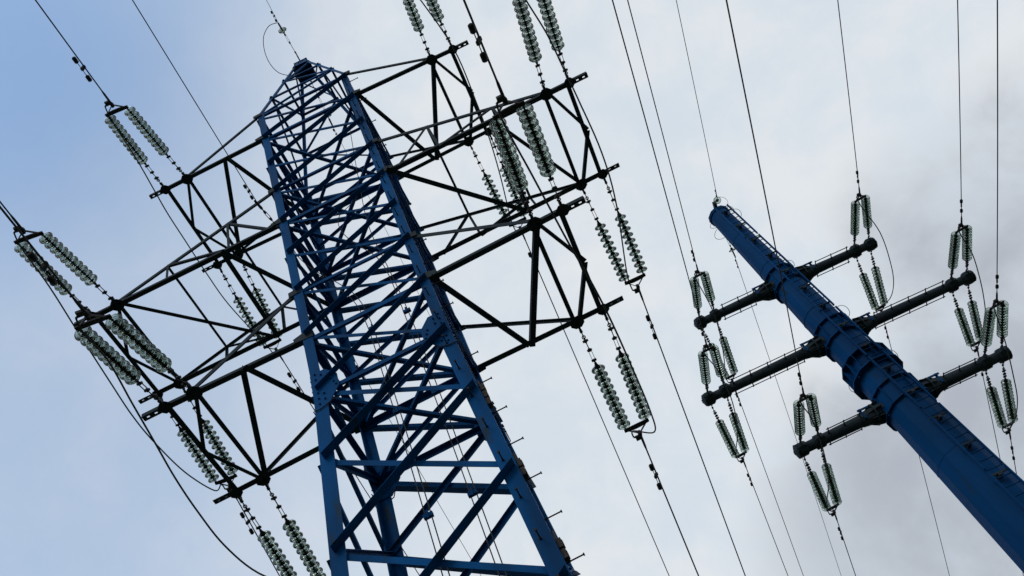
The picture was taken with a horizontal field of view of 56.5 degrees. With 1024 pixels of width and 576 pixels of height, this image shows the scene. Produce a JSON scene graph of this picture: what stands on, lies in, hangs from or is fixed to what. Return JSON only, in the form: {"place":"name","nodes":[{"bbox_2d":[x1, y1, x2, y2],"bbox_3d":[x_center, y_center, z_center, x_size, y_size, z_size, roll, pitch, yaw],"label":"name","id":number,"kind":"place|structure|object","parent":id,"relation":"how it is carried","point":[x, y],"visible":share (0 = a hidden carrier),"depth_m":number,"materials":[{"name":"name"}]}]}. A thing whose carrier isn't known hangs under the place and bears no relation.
{"place":"outdoors","nodes":[
{"label":"outdoors","id":0,"kind":"place"},
{"bbox_2d":[13,233,224,490],"bbox_3d":[-7.130,1.937,17.917,0.234,1.734,7.298,-24,-56,-4],"label":"jumper cable","id":1,"kind":"object","parent":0,"point":[105,373],"visible":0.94,"depth_m":16.73,"materials":[{"name":"metal"}]},
{"bbox_2d":[284,362,418,574],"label":"power line wire","id":2,"kind":"object","parent":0,"point":[294,380],"visible":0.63,"depth_m":24.62,"materials":[{"name":"metal"}]},
{"bbox_2d":[0,0,1023,575],"label":"sky","id":3,"kind":"structure","parent":0,"point":[85,491],"materials":[{"name":"blue"}]},
{"bbox_2d":[526,241,668,574],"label":"power line wire","id":4,"kind":"object","parent":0,"point":[529,254],"visible":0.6,"depth_m":27.20,"materials":[{"name":"metal"}]},
{"bbox_2d":[509,217,526,241],"bbox_3d":[0.242,-1.457,24.436,0.490,0.108,0.635,-25,-62,-2],"label":"yoke assembly","id":5,"kind":"object","parent":4,"relation":"attached to","point":[520,226],"visible":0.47,"depth_m":24.32,"materials":[{"name":"metal"}]},
{"bbox_2d":[420,0,515,229],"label":"jumper cable","id":6,"kind":"object","parent":5,"relation":"hanging from","point":[474,98],"visible":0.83,"depth_m":20.54,"materials":[{"name":"metal"}]},
{"bbox_2d":[612,0,704,338],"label":"power line wire","id":7,"kind":"object","parent":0,"point":[701,327],"visible":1,"depth_m":18.25,"materials":[{"name":"metal"}]},
{"bbox_2d":[627,0,696,264],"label":"power line wire","id":8,"kind":"object","parent":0,"point":[693,256],"visible":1,"depth_m":21.68,"materials":[{"name":"metal"}]},
{"bbox_2d":[693,265,704,278],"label":"yoke assembly","id":9,"kind":"object","parent":8,"relation":"attached to","point":[698,272],"visible":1,"depth_m":26.80,"materials":[{"name":"metal"}]},
{"bbox_2d":[694,274,728,382],"bbox_3d":[6.024,1.482,28.288,0.166,1.454,5.245,-28,-56,-1],"label":"jumper cable","id":10,"kind":"object","parent":9,"relation":"hanging from","point":[716,322],"visible":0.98,"depth_m":27.09,"materials":[{"name":"metal"}]},
{"bbox_2d":[643,303,745,575],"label":"power line wire","id":11,"kind":"object","parent":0,"point":[654,335],"visible":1,"depth_m":22.10,"materials":[{"name":"metal"}]},
{"bbox_2d":[624,273,645,302],"bbox_3d":[2.765,0.044,20.750,0.490,0.108,0.635,-25,-67,-3],"label":"yoke assembly","id":12,"kind":"object","parent":11,"relation":"attached to","point":[635,279],"visible":1,"depth_m":20.65,"materials":[{"name":"metal"}]},
{"bbox_2d":[525,0,632,290],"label":"jumper cable","id":13,"kind":"object","parent":12,"relation":"hanging from","point":[593,134],"visible":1,"depth_m":16.90,"materials":[{"name":"metal"}]},
{"bbox_2d":[726,0,802,387],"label":"power line wire","id":14,"kind":"object","parent":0,"point":[799,376],"visible":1,"depth_m":15.71,"materials":[{"name":"metal"}]},
{"bbox_2d":[797,388,811,403],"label":"yoke assembly","id":15,"kind":"object","parent":14,"relation":"attached to","point":[803,397],"visible":1,"depth_m":21.94,"materials":[{"name":"metal"}]},
{"bbox_2d":[799,399,829,514],"bbox_3d":[7.565,4.437,23.382,0.155,1.299,5.290,-28,-56,-1],"label":"jumper cable","id":16,"kind":"object","parent":15,"relation":"hanging from","point":[823,452],"visible":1,"depth_m":22.13,"materials":[{"name":"metal"}]},
{"bbox_2d":[837,0,858,185],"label":"power line wire","id":17,"kind":"object","parent":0,"point":[857,173],"visible":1,"depth_m":23.66,"materials":[{"name":"metal"}]},
{"bbox_2d":[854,186,865,202],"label":"yoke assembly","id":18,"kind":"object","parent":17,"relation":"attached to","point":[860,196],"visible":1,"depth_m":27.16,"materials":[{"name":"metal"}]},
{"bbox_2d":[856,197,893,312],"bbox_3d":[10.938,-0.776,28.590,0.261,1.399,5.274,-30,-56,0],"label":"jumper cable","id":19,"kind":"object","parent":18,"relation":"hanging from","point":[886,249],"visible":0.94,"depth_m":27.55,"materials":[{"name":"metal"}]},
{"bbox_2d":[955,217,967,233],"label":"yoke assembly","id":20,"kind":"object","parent":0,"point":[960,225],"visible":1,"depth_m":24.75,"materials":[{"name":"metal"}]},
{"bbox_2d":[957,0,962,216],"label":"power line wire","id":21,"kind":"object","parent":20,"relation":"attached to","point":[961,202],"visible":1,"depth_m":21.22,"materials":[{"name":"metal"}]},
{"bbox_2d":[989,292,1003,309],"bbox_3d":[11.278,0.264,22.183,0.380,0.108,0.635,-31,-41,4],"label":"yoke assembly","id":22,"kind":"object","parent":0,"point":[997,301],"visible":0.98,"depth_m":22.27,"materials":[{"name":"metal"}]},
{"bbox_2d":[995,0,998,291],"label":"power line wire","id":23,"kind":"object","parent":22,"relation":"attached to","point":[997,278],"visible":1,"depth_m":18.32,"materials":[{"name":"metal"}]},
{"bbox_2d":[992,304,1017,431],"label":"jumper cable","id":24,"kind":"object","parent":22,"relation":"hanging from","point":[1011,367],"visible":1,"depth_m":22.54,"materials":[{"name":"metal"}]},
{"label":"ground","id":25,"kind":"structure","parent":0,"visible":0},
{"bbox_2d":[74,40,623,575],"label":"lattice tower","id":26,"kind":"structure","parent":25,"relation":"on","point":[442,330],"depth_m":16.01,"materials":[{"name":"blue metal"}]},
{"bbox_2d":[14,241,90,312],"bbox_3d":[-8.196,-0.147,17.127,0.255,0.255,2.279,-25,-36,-4],"label":"insulator string","id":27,"kind":"object","parent":26,"relation":"attached to","point":[48,271],"visible":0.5,"depth_m":16.91,"materials":[{"name":"glass"}]},
{"bbox_2d":[0,206,73,297],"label":"power line wire","id":28,"kind":"object","parent":27,"relation":"attached to","point":[43,267],"visible":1,"depth_m":11.67,"materials":[{"name":"metal"}]},
{"bbox_2d":[39,232,114,300],"bbox_3d":[-7.775,-0.325,17.182,0.255,0.255,2.255,-26,-36,-2],"label":"insulator string","id":29,"kind":"object","parent":26,"relation":"attached to","point":[69,258],"visible":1,"depth_m":16.92,"materials":[{"name":"glass"}]},
{"bbox_2d":[10,215,43,244],"bbox_3d":[-8.258,-1.021,16.016,0.490,0.108,0.635,-22,-37,-9],"label":"yoke assembly","id":30,"kind":"object","parent":29,"relation":"attached to","point":[34,234],"visible":0.89,"depth_m":16.18,"materials":[{"name":"metal"}]},
{"bbox_2d":[74,326,161,402],"bbox_3d":[-5.620,1.165,13.779,0.255,0.255,2.361,-25,-34,-4],"label":"insulator string","id":31,"kind":"object","parent":26,"relation":"attached to","point":[132,377],"visible":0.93,"depth_m":13.51,"materials":[{"name":"glass"}]},
{"bbox_2d":[105,115,161,184],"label":"insulator string","id":32,"kind":"object","parent":26,"relation":"attached to","point":[140,157],"visible":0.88,"depth_m":20.31,"materials":[{"name":"glass"}]},
{"bbox_2d":[105,313,191,388],"bbox_3d":[-5.204,0.978,13.821,0.255,0.255,2.294,-26,-34,-3],"label":"insulator string","id":33,"kind":"object","parent":26,"relation":"attached to","point":[147,351],"visible":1,"depth_m":13.54,"materials":[{"name":"glass"}]},
{"bbox_2d":[72,297,111,330],"bbox_3d":[-5.659,0.304,12.607,0.490,0.108,0.635,-21,-34,-9],"label":"yoke assembly","id":34,"kind":"object","parent":33,"relation":"attached to","point":[82,312],"visible":0.98,"depth_m":12.76,"materials":[{"name":"metal"}]},
{"bbox_2d":[124,107,183,174],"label":"insulator string","id":35,"kind":"object","parent":26,"relation":"attached to","point":[143,126],"visible":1,"depth_m":20.33,"materials":[{"name":"glass"}]},
{"bbox_2d":[101,91,128,116],"bbox_3d":[-8.176,-3.786,19.385,0.490,0.108,0.635,-24,-34,-5],"label":"yoke assembly","id":36,"kind":"object","parent":35,"relation":"attached to","point":[108,102],"visible":1,"depth_m":19.56,"materials":[{"name":"metal"}]},
{"bbox_2d":[35,0,101,90],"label":"power line wire","id":37,"kind":"object","parent":36,"relation":"attached to","point":[82,68],"visible":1,"depth_m":18.34,"materials":[{"name":"metal"}]},
{"bbox_2d":[105,107,271,351],"bbox_3d":[-7.003,-0.819,21.414,0.159,1.709,7.465,-25,-56,-3],"label":"jumper cable","id":38,"kind":"object","parent":36,"relation":"hanging from","point":[173,222],"visible":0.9,"depth_m":20.01,"materials":[{"name":"metal"}]},
{"bbox_2d":[170,414,218,483],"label":"insulator string","id":39,"kind":"object","parent":26,"relation":"attached to","point":[209,472],"visible":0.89,"depth_m":20.05,"materials":[{"name":"glass"}]},
{"bbox_2d":[183,390,237,476],"bbox_3d":[-6.321,3.018,19.926,0.255,0.255,2.445,-23,-63,-4],"label":"insulator string","id":40,"kind":"object","parent":26,"relation":"attached to","point":[220,449],"visible":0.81,"depth_m":20.03,"materials":[{"name":"glass"}]},
{"bbox_2d":[220,271,266,347],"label":"insulator string","id":41,"kind":"object","parent":26,"relation":"attached to","point":[243,310],"visible":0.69,"depth_m":23.47,"materials":[{"name":"glass"}]},
{"bbox_2d":[238,501,279,575],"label":"power line wire","id":42,"kind":"object","parent":26,"relation":"attached to","point":[247,522],"visible":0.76,"depth_m":21.01,"materials":[{"name":"metal"}]},
{"bbox_2d":[242,264,282,339],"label":"insulator string","id":43,"kind":"object","parent":26,"relation":"attached to","point":[258,296],"visible":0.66,"depth_m":23.48,"materials":[{"name":"glass"}]},
{"bbox_2d":[254,200,280,229],"bbox_3d":[-4.488,-1.333,17.521,0.056,0.056,0.946,-29,-36,1],"label":"shield wire fitting","id":44,"kind":"object","parent":26,"relation":"attached to","point":[261,208],"visible":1,"depth_m":17.42,"materials":[{"name":"metal"}]},
{"bbox_2d":[132,0,255,199],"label":"communication cable","id":45,"kind":"object","parent":44,"relation":"attached to","point":[245,186],"visible":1,"depth_m":15.40,"materials":[{"name":"metal"}]},
{"bbox_2d":[240,499,296,575],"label":"insulator string","id":46,"kind":"object","parent":26,"relation":"attached to","point":[266,539],"visible":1,"depth_m":16.60,"materials":[{"name":"glass"}]},
{"bbox_2d":[266,487,325,575],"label":"insulator string","id":47,"kind":"object","parent":26,"relation":"attached to","point":[301,551],"visible":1,"depth_m":16.68,"materials":[{"name":"glass"}]},
{"bbox_2d":[295,252,442,575],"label":"downlead cable","id":48,"kind":"object","parent":26,"relation":"hanging from","point":[397,423],"visible":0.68,"depth_m":13.47,"materials":[{"name":"metal"}]},
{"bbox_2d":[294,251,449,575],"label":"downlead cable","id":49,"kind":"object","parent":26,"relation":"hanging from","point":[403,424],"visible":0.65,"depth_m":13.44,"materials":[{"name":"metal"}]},
{"bbox_2d":[403,0,430,54],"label":"insulator string","id":50,"kind":"object","parent":26,"relation":"attached to","point":[418,24],"visible":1,"depth_m":20.88,"materials":[{"name":"glass"}]},
{"bbox_2d":[338,197,499,575],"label":"downlead cable","id":51,"kind":"object","parent":26,"relation":"hanging from","point":[435,399],"visible":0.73,"depth_m":13.24,"materials":[{"name":"metal"}]},
{"bbox_2d":[350,130,506,575],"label":"downlead cable","id":52,"kind":"object","parent":26,"relation":"hanging from","point":[439,391],"visible":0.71,"depth_m":13.34,"materials":[{"name":"metal"}]},
{"bbox_2d":[425,0,450,44],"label":"insulator string","id":53,"kind":"object","parent":26,"relation":"attached to","point":[434,10],"visible":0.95,"depth_m":20.98,"materials":[{"name":"glass"}]},
{"bbox_2d":[471,147,510,221],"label":"insulator string","id":54,"kind":"object","parent":26,"relation":"attached to","point":[491,187],"visible":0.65,"depth_m":23.71,"materials":[{"name":"glass"}]},
{"bbox_2d":[490,138,526,218],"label":"insulator string","id":55,"kind":"object","parent":26,"relation":"attached to","point":[514,194],"visible":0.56,"depth_m":23.76,"materials":[{"name":"glass"}]},
{"bbox_2d":[489,118,533,219],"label":"insulator string","id":56,"kind":"object","parent":26,"relation":"attached to","point":[509,155],"visible":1,"depth_m":13.79,"materials":[{"name":"glass"}]},
{"bbox_2d":[492,79,524,120],"bbox_3d":[-0.120,-2.594,12.896,0.490,0.108,0.635,-28,-37,0],"label":"yoke assembly","id":57,"kind":"object","parent":56,"relation":"attached to","point":[501,97],"visible":1,"depth_m":13.06,"materials":[{"name":"metal"}]},
{"bbox_2d":[463,0,496,79],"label":"power line wire","id":58,"kind":"object","parent":57,"relation":"attached to","point":[472,28],"visible":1,"depth_m":12.03,"materials":[{"name":"metal"}]},
{"bbox_2d":[512,0,545,89],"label":"insulator string","id":59,"kind":"object","parent":26,"relation":"attached to","point":[529,36],"visible":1,"depth_m":17.17,"materials":[{"name":"glass"}]},
{"bbox_2d":[516,103,561,204],"bbox_3d":[0.457,-1.914,14.050,0.255,0.255,2.333,-27,-37,-1],"label":"insulator string","id":60,"kind":"object","parent":26,"relation":"attached to","point":[544,162],"visible":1,"depth_m":13.75,"materials":[{"name":"glass"}]},
{"bbox_2d":[536,0,568,77],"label":"insulator string","id":61,"kind":"object","parent":26,"relation":"attached to","point":[551,25],"visible":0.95,"depth_m":17.24,"materials":[{"name":"glass"}]},
{"bbox_2d":[579,329,629,430],"bbox_3d":[1.604,1.618,16.788,0.255,0.255,2.415,-27,-63,-2],"label":"insulator string","id":62,"kind":"object","parent":26,"relation":"attached to","point":[608,391],"visible":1,"depth_m":16.89,"materials":[{"name":"glass"}]},
{"bbox_2d":[624,418,648,449],"bbox_3d":[2.366,2.726,17.461,0.490,0.107,0.635,-25,-64,-2],"label":"yoke assembly","id":63,"kind":"object","parent":62,"relation":"attached to","point":[639,436],"visible":1,"depth_m":17.35,"materials":[{"name":"metal"}]},
{"bbox_2d":[496,104,655,436],"bbox_3d":[1.336,0.314,14.824,0.462,1.675,7.440,-26,-56,-2],"label":"jumper cable","id":64,"kind":"object","parent":63,"relation":"hanging from","point":[552,213],"visible":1,"depth_m":13.42,"materials":[{"name":"metal"}]},
{"bbox_2d":[646,450,698,575],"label":"power line wire","id":65,"kind":"object","parent":63,"relation":"attached to","point":[653,469],"visible":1,"depth_m":18.03,"materials":[{"name":"metal"}]},
{"bbox_2d":[583,192,628,282],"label":"insulator string","id":66,"kind":"object","parent":26,"relation":"attached to","point":[609,246],"visible":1,"depth_m":20.21,"materials":[{"name":"glass"}]},
{"bbox_2d":[605,182,646,275],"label":"insulator string","id":67,"kind":"object","parent":26,"relation":"attached to","point":[625,229],"visible":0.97,"depth_m":20.26,"materials":[{"name":"glass"}]},
{"bbox_2d":[605,318,650,421],"bbox_3d":[2.016,1.417,16.804,0.255,0.255,2.424,-25,-64,-3],"label":"insulator string","id":68,"kind":"object","parent":26,"relation":"attached to","point":[634,386],"visible":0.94,"depth_m":16.91,"materials":[{"name":"glass"}]},
{"bbox_2d":[694,201,1023,572],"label":"tubular pole","id":69,"kind":"object","parent":25,"relation":"on","point":[981,480],"visible":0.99,"depth_m":24.17,"materials":[{"name":"blue metal"}]},
{"bbox_2d":[690,276,701,315],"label":"insulator string","id":70,"kind":"object","parent":69,"relation":"attached to","point":[696,291],"visible":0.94,"depth_m":27.53,"materials":[{"name":"glass"}]},
{"bbox_2d":[698,351,710,391],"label":"insulator string","id":71,"kind":"object","parent":69,"relation":"attached to","point":[703,365],"visible":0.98,"depth_m":25.01,"materials":[{"name":"glass"}]},
{"bbox_2d":[700,271,714,308],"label":"insulator string","id":72,"kind":"object","parent":69,"relation":"attached to","point":[708,291],"visible":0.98,"depth_m":27.53,"materials":[{"name":"glass"}]},
{"bbox_2d":[703,330,728,378],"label":"insulator string","id":73,"kind":"object","parent":69,"relation":"attached to","point":[710,344],"visible":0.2,"depth_m":29.41,"materials":[{"name":"glass"}]},
{"bbox_2d":[725,374,735,382],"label":"yoke assembly","id":74,"kind":"object","parent":73,"relation":"attached to","point":[730,376],"visible":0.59,"depth_m":30.21,"materials":[{"name":"metal"}]},
{"bbox_2d":[736,391,803,575],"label":"power line wire","id":75,"kind":"object","parent":74,"relation":"attached to","point":[737,396],"visible":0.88,"depth_m":32.63,"materials":[{"name":"metal"}]},
{"bbox_2d":[709,345,724,383],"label":"insulator string","id":76,"kind":"object","parent":69,"relation":"attached to","point":[716,357],"visible":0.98,"depth_m":24.96,"materials":[{"name":"glass"}]},
{"bbox_2d":[711,407,738,457],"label":"insulator string","id":77,"kind":"object","parent":69,"relation":"attached to","point":[725,433],"visible":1,"depth_m":27.07,"materials":[{"name":"glass"}]},
{"bbox_2d":[718,324,737,373],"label":"insulator string","id":78,"kind":"object","parent":69,"relation":"attached to","point":[728,355],"visible":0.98,"depth_m":29.71,"materials":[{"name":"glass"}]},
{"bbox_2d":[726,239,735,257],"bbox_3d":[7.546,-1.635,33.311,0.255,0.255,1.304,-27,-81,-2],"label":"shield wire fitting","id":79,"kind":"object","parent":69,"relation":"attached to","point":[732,249],"visible":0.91,"depth_m":33.33,"materials":[{"name":"metal"}]},
{"bbox_2d":[735,258,840,573],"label":"shield wire","id":80,"kind":"object","parent":79,"relation":"attached to","point":[784,404],"visible":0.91,"depth_m":37.40,"materials":[{"name":"metal"}]},
{"bbox_2d":[727,399,748,452],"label":"insulator string","id":81,"kind":"object","parent":69,"relation":"attached to","point":[742,441],"visible":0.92,"depth_m":27.12,"materials":[{"name":"glass"}]},
{"bbox_2d":[735,451,746,467],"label":"yoke assembly","id":82,"kind":"object","parent":81,"relation":"attached to","point":[741,458],"visible":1,"depth_m":27.65,"materials":[{"name":"metal"}]},
{"bbox_2d":[703,349,738,461],"bbox_3d":[5.846,3.410,25.728,0.166,1.361,5.270,-28,-56,-1],"label":"jumper cable","id":83,"kind":"object","parent":82,"relation":"hanging from","point":[731,400],"visible":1,"depth_m":24.50,"materials":[{"name":"metal"}]},
{"bbox_2d":[746,468,787,575],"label":"power line wire","id":84,"kind":"object","parent":82,"relation":"attached to","point":[750,480],"visible":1,"depth_m":28.91,"materials":[{"name":"metal"}]},
{"bbox_2d":[793,400,804,442],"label":"insulator string","id":85,"kind":"object","parent":69,"relation":"attached to","point":[799,418],"visible":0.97,"depth_m":22.63,"materials":[{"name":"glass"}]},
{"bbox_2d":[806,393,820,433],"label":"insulator string","id":86,"kind":"object","parent":69,"relation":"attached to","point":[813,410],"visible":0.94,"depth_m":22.60,"materials":[{"name":"glass"}]},
{"bbox_2d":[804,458,830,511],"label":"insulator string","id":87,"kind":"object","parent":69,"relation":"attached to","point":[820,492],"visible":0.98,"depth_m":24.69,"materials":[{"name":"glass"}]},
{"bbox_2d":[820,450,841,505],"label":"insulator string","id":88,"kind":"object","parent":69,"relation":"attached to","point":[834,493],"visible":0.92,"depth_m":24.75,"materials":[{"name":"glass"}]},
{"bbox_2d":[850,201,859,244],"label":"insulator string","id":89,"kind":"object","parent":69,"relation":"attached to","point":[854,232],"visible":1,"depth_m":27.91,"materials":[{"name":"glass"}]},
{"bbox_2d":[861,195,871,236],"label":"insulator string","id":90,"kind":"object","parent":69,"relation":"attached to","point":[866,218],"visible":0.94,"depth_m":27.91,"materials":[{"name":"glass"}]},
{"bbox_2d":[856,258,878,309],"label":"insulator string","id":91,"kind":"object","parent":69,"relation":"attached to","point":[867,286],"visible":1,"depth_m":29.95,"materials":[{"name":"glass"}]},
{"bbox_2d":[870,253,887,305],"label":"insulator string","id":92,"kind":"object","parent":69,"relation":"attached to","point":[875,270],"visible":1,"depth_m":29.95,"materials":[{"name":"glass"}]},
{"bbox_2d":[948,232,960,277],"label":"insulator string","id":93,"kind":"object","parent":69,"relation":"attached to","point":[953,255],"visible":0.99,"depth_m":25.53,"materials":[{"name":"glass"}]},
{"bbox_2d":[952,293,974,346],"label":"insulator string","id":94,"kind":"object","parent":69,"relation":"attached to","point":[961,320],"visible":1,"depth_m":27.51,"materials":[{"name":"glass"}]},
{"bbox_2d":[970,341,980,356],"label":"yoke assembly","id":95,"kind":"object","parent":94,"relation":"attached to","point":[977,348],"visible":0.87,"depth_m":28.11,"materials":[{"name":"metal"}]},
{"bbox_2d":[958,228,985,350],"bbox_3d":[12.623,0.325,26.178,0.166,1.373,5.295,-30,-56,1],"label":"jumper cable","id":96,"kind":"object","parent":95,"relation":"hanging from","point":[978,275],"visible":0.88,"depth_m":24.93,"materials":[{"name":"metal"}]},
{"bbox_2d":[962,225,971,269],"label":"insulator string","id":97,"kind":"object","parent":69,"relation":"attached to","point":[966,253],"visible":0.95,"depth_m":25.50,"materials":[{"name":"glass"}]},
{"bbox_2d":[967,286,984,340],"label":"insulator string","id":98,"kind":"object","parent":69,"relation":"attached to","point":[975,317],"visible":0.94,"depth_m":27.51,"materials":[{"name":"glass"}]},
{"bbox_2d":[981,308,995,355],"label":"insulator string","id":99,"kind":"object","parent":69,"relation":"attached to","point":[989,319],"visible":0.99,"depth_m":23.01,"materials":[{"name":"glass"}]},
{"bbox_2d":[985,371,1007,428],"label":"insulator string","id":100,"kind":"object","parent":69,"relation":"attached to","point":[993,395],"visible":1,"depth_m":24.98,"materials":[{"name":"glass"}]},
{"bbox_2d":[996,300,1008,346],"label":"insulator string","id":101,"kind":"object","parent":69,"relation":"attached to","point":[1002,309],"visible":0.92,"depth_m":22.95,"materials":[{"name":"glass"}]},
{"bbox_2d":[1001,363,1017,422],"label":"insulator string","id":102,"kind":"object","parent":69,"relation":"attached to","point":[1007,388],"visible":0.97,"depth_m":25.00,"materials":[{"name":"glass"}]},
{"bbox_3d":[6.891,-2.930,32.190,0.255,0.997,0.255,-27,-93,3],"label":"shield wire fitting","id":103,"kind":"object","parent":69,"relation":"attached to","visible":0},
{"bbox_2d":[676,0,717,198],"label":"shield wire","id":104,"kind":"object","parent":103,"relation":"attached to","point":[696,97],"visible":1,"depth_m":27.88,"materials":[{"name":"metal"}]},
{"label":"yoke assembly","id":105,"kind":"object","parent":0,"visible":0},
{"bbox_2d":[75,319,265,575],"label":"jumper cable","id":106,"kind":"object","parent":105,"relation":"hanging from","point":[159,450],"visible":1,"depth_m":13.04,"materials":[{"name":"metal"}]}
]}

